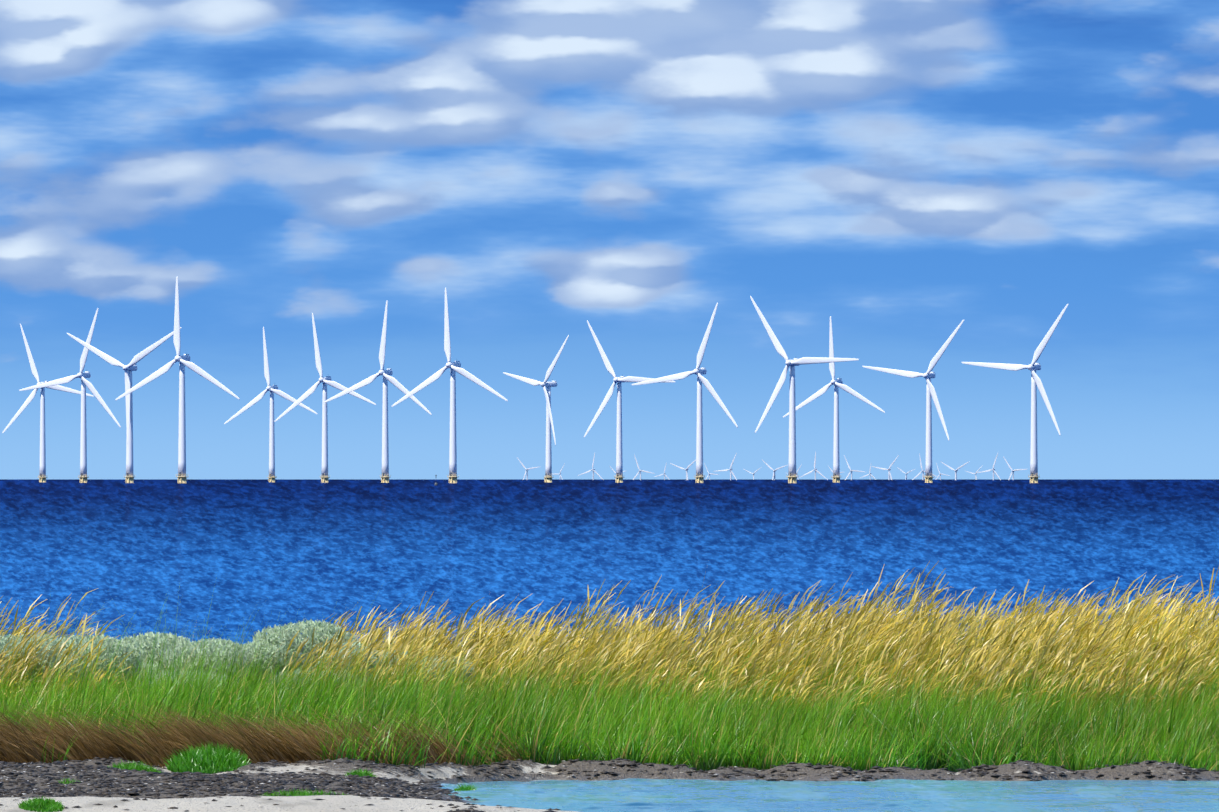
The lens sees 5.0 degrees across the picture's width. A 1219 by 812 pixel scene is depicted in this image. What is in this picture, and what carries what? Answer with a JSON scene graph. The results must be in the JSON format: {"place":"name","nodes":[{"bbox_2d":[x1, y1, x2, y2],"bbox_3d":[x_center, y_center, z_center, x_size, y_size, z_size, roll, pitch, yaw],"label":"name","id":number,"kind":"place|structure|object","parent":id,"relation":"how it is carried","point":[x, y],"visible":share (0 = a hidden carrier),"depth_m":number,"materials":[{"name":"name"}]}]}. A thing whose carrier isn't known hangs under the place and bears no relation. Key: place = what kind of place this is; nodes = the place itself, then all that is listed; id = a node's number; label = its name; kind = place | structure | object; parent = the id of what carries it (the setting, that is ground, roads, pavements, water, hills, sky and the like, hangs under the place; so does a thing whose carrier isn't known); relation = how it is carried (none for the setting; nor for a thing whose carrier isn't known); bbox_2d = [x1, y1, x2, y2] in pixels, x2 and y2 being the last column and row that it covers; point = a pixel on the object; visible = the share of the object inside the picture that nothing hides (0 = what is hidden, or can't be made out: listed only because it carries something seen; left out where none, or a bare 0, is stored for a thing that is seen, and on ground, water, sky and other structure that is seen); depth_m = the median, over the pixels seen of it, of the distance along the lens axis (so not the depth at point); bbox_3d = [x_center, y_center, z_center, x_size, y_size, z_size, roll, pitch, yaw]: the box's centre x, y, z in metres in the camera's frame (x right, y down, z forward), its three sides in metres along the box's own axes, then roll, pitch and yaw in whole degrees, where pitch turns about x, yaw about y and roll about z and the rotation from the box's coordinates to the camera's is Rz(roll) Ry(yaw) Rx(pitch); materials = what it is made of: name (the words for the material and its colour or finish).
{"place":"outdoors","nodes":[
{"label":"outdoors","id":0,"kind":"place"},
{"bbox_2d":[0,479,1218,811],"bbox_3d":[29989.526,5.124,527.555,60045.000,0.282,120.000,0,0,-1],"label":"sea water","id":1,"kind":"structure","parent":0,"point":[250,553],"depth_m":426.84,"materials":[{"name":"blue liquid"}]},
{"bbox_2d":[2,324,93,481],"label":"wind turbine","id":2,"kind":"object","parent":1,"relation":"in","point":[42,475],"visible":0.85,"depth_m":9837.43,"materials":[{"name":"white metal"}]},
{"bbox_2d":[19,308,120,482],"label":"wind turbine","id":3,"kind":"object","parent":1,"relation":"in","point":[83,376],"visible":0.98,"depth_m":8961.64,"materials":[{"name":"white metal"}]},
{"bbox_2d":[67,327,181,482],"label":"wind turbine","id":4,"kind":"object","parent":1,"relation":"in","point":[130,367],"visible":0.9,"depth_m":8374.19,"materials":[{"name":"white metal"}]},
{"bbox_2d":[115,277,239,482],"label":"wind turbine","id":5,"kind":"object","parent":1,"relation":"in","point":[183,360],"visible":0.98,"depth_m":7724.52,"materials":[{"name":"white metal"}]},
{"bbox_2d":[224,327,316,481],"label":"wind turbine","id":6,"kind":"object","parent":1,"relation":"in","point":[273,389],"visible":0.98,"depth_m":10251.89,"materials":[{"name":"white metal"}]},
{"bbox_2d":[274,313,375,482],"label":"wind turbine","id":7,"kind":"object","parent":1,"relation":"in","point":[326,380],"visible":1,"depth_m":9376.39,"materials":[{"name":"white metal"}]},
{"bbox_2d":[323,301,431,482],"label":"wind turbine","id":8,"kind":"object","parent":1,"relation":"in","point":[385,446],"visible":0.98,"depth_m":8735.64,"materials":[{"name":"white metal"}]},
{"bbox_2d":[391,288,507,482],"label":"wind turbine","id":9,"kind":"object","parent":1,"relation":"in","point":[455,366],"visible":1,"depth_m":8169.20,"materials":[{"name":"white metal"}]},
{"bbox_2d":[518,459,537,479],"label":"wind turbine","id":10,"kind":"object","parent":1,"relation":"in","point":[526,470],"visible":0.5,"depth_m":38486.52,"materials":[{"name":"white metal"}]},
{"bbox_2d":[503,335,568,481],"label":"wind turbine","id":11,"kind":"object","parent":1,"relation":"in","point":[546,386],"visible":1,"depth_m":9819.62,"materials":[{"name":"white metal"}]},
{"bbox_2d":[578,453,601,479],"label":"wind turbine","id":12,"kind":"object","parent":1,"relation":"in","point":[592,469],"visible":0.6,"depth_m":36080.36,"materials":[{"name":"white metal"}]},
{"bbox_2d":[584,320,674,482],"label":"wind turbine","id":13,"kind":"object","parent":1,"relation":"in","point":[619,477],"visible":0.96,"depth_m":9379.56,"materials":[{"name":"white metal"}]},
{"bbox_2d":[633,455,654,479],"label":"wind turbine","id":14,"kind":"object","parent":1,"relation":"in","point":[640,470],"visible":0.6,"depth_m":36085.12,"materials":[{"name":"white metal"}]},
{"bbox_2d":[670,460,695,479],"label":"wind turbine","id":15,"kind":"object","parent":1,"relation":"in","point":[686,469],"visible":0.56,"depth_m":33960.62,"materials":[{"name":"white metal"}]},
{"bbox_2d":[631,303,737,482],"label":"wind turbine","id":16,"kind":"object","parent":1,"relation":"in","point":[701,379],"visible":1,"depth_m":8658.88,"materials":[{"name":"white metal"}]},
{"bbox_2d":[704,463,717,479],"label":"wind turbine","id":17,"kind":"object","parent":1,"relation":"in","point":[709,473],"visible":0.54,"depth_m":52492.61,"materials":[{"name":"white metal"}]},
{"bbox_2d":[714,453,736,479],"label":"wind turbine","id":18,"kind":"object","parent":1,"relation":"in","point":[730,469],"visible":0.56,"depth_m":33961.71,"materials":[{"name":"white metal"}]},
{"bbox_2d":[762,460,786,479],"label":"wind turbine","id":19,"kind":"object","parent":1,"relation":"in","point":[774,470],"visible":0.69,"depth_m":36089.09,"materials":[{"name":"white metal"}]},
{"bbox_2d":[750,296,858,482],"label":"wind turbine","id":20,"kind":"object","parent":1,"relation":"in","point":[791,475],"visible":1,"depth_m":8004.30,"materials":[{"name":"white metal"}]},
{"bbox_2d":[799,452,827,479],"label":"wind turbine","id":21,"kind":"object","parent":1,"relation":"in","point":[814,469],"visible":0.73,"depth_m":33965.83,"materials":[{"name":"white metal"}]},
{"bbox_2d":[783,316,884,482],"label":"wind turbine","id":22,"kind":"object","parent":1,"relation":"in","point":[837,383],"visible":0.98,"depth_m":9591.35,"materials":[{"name":"white metal"}]},
{"bbox_2d":[844,455,863,479],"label":"wind turbine","id":23,"kind":"object","parent":1,"relation":"in","point":[851,470],"visible":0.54,"depth_m":36092.95,"materials":[{"name":"white metal"}]},
{"bbox_2d":[860,465,875,479],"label":"wind turbine","id":24,"kind":"object","parent":1,"relation":"in","point":[868,474],"visible":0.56,"depth_m":52499.39,"materials":[{"name":"white metal"}]},
{"bbox_2d":[872,455,898,479],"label":"wind turbine","id":25,"kind":"object","parent":1,"relation":"in","point":[889,474],"visible":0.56,"depth_m":33967.53,"materials":[{"name":"white metal"}]},
{"bbox_2d":[862,320,963,482],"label":"wind turbine","id":26,"kind":"object","parent":1,"relation":"in","point":[928,375],"visible":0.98,"depth_m":8988.14,"materials":[{"name":"white metal"}]},
{"bbox_2d":[912,453,936,479],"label":"wind turbine","id":27,"kind":"object","parent":1,"relation":"in","point":[921,471],"visible":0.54,"depth_m":36095.76,"materials":[{"name":"white metal"}]},
{"bbox_2d":[935,463,949,479],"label":"wind turbine","id":28,"kind":"object","parent":1,"relation":"in","point":[940,474],"visible":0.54,"depth_m":52504.84,"materials":[{"name":"white metal"}]},
{"bbox_2d":[942,461,969,479],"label":"wind turbine","id":29,"kind":"object","parent":1,"relation":"in","point":[956,470],"visible":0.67,"depth_m":33971.29,"materials":[{"name":"white metal"}]},
{"bbox_2d":[966,465,982,479],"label":"wind turbine","id":30,"kind":"object","parent":1,"relation":"in","point":[975,473],"visible":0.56,"depth_m":52503.32,"materials":[{"name":"white metal"}]},
{"bbox_2d":[977,453,1000,479],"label":"wind turbine","id":31,"kind":"object","parent":1,"relation":"in","point":[993,469],"visible":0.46,"depth_m":33970.91,"materials":[{"name":"white metal"}]},
{"bbox_2d":[961,304,1067,482],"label":"wind turbine","id":32,"kind":"object","parent":1,"relation":"in","point":[1033,367],"visible":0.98,"depth_m":8316.92,"materials":[{"name":"white metal"}]},
{"bbox_2d":[1004,458,1025,479],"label":"wind turbine","id":33,"kind":"object","parent":1,"relation":"in","point":[1012,470],"visible":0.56,"depth_m":36098.81,"materials":[{"name":"white metal"}]},
{"bbox_2d":[0,751,1218,811],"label":"shore","id":34,"kind":"structure","parent":0,"point":[286,803],"depth_m":105.79,"materials":[{"name":"beige sand"}]},
{"bbox_2d":[0,619,476,691],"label":"shrubs","id":35,"kind":"object","parent":34,"relation":"on","point":[290,631],"visible":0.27,"depth_m":116.37,"materials":[{"name":"green plant"}]},
{"bbox_2d":[17,740,479,811],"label":"beach plants","id":36,"kind":"object","parent":34,"relation":"on","point":[211,760],"visible":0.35,"depth_m":105.55,"materials":[{"name":"green plant"}]},
{"bbox_2d":[0,561,1218,771],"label":"grass","id":37,"kind":"structure","parent":34,"relation":"on","point":[1052,687],"depth_m":112.19,"materials":[{"name":"green plant"}]},
{"bbox_2d":[0,757,1218,811],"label":"wrack debris","id":38,"kind":"object","parent":34,"relation":"on","point":[390,785],"visible":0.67,"depth_m":102.23,"materials":[{"name":"plant"}]},
{"bbox_2d":[0,0,1218,478],"label":"sky","id":39,"kind":"structure","parent":0,"point":[901,173],"materials":[{"name":"blue"}]}
]}

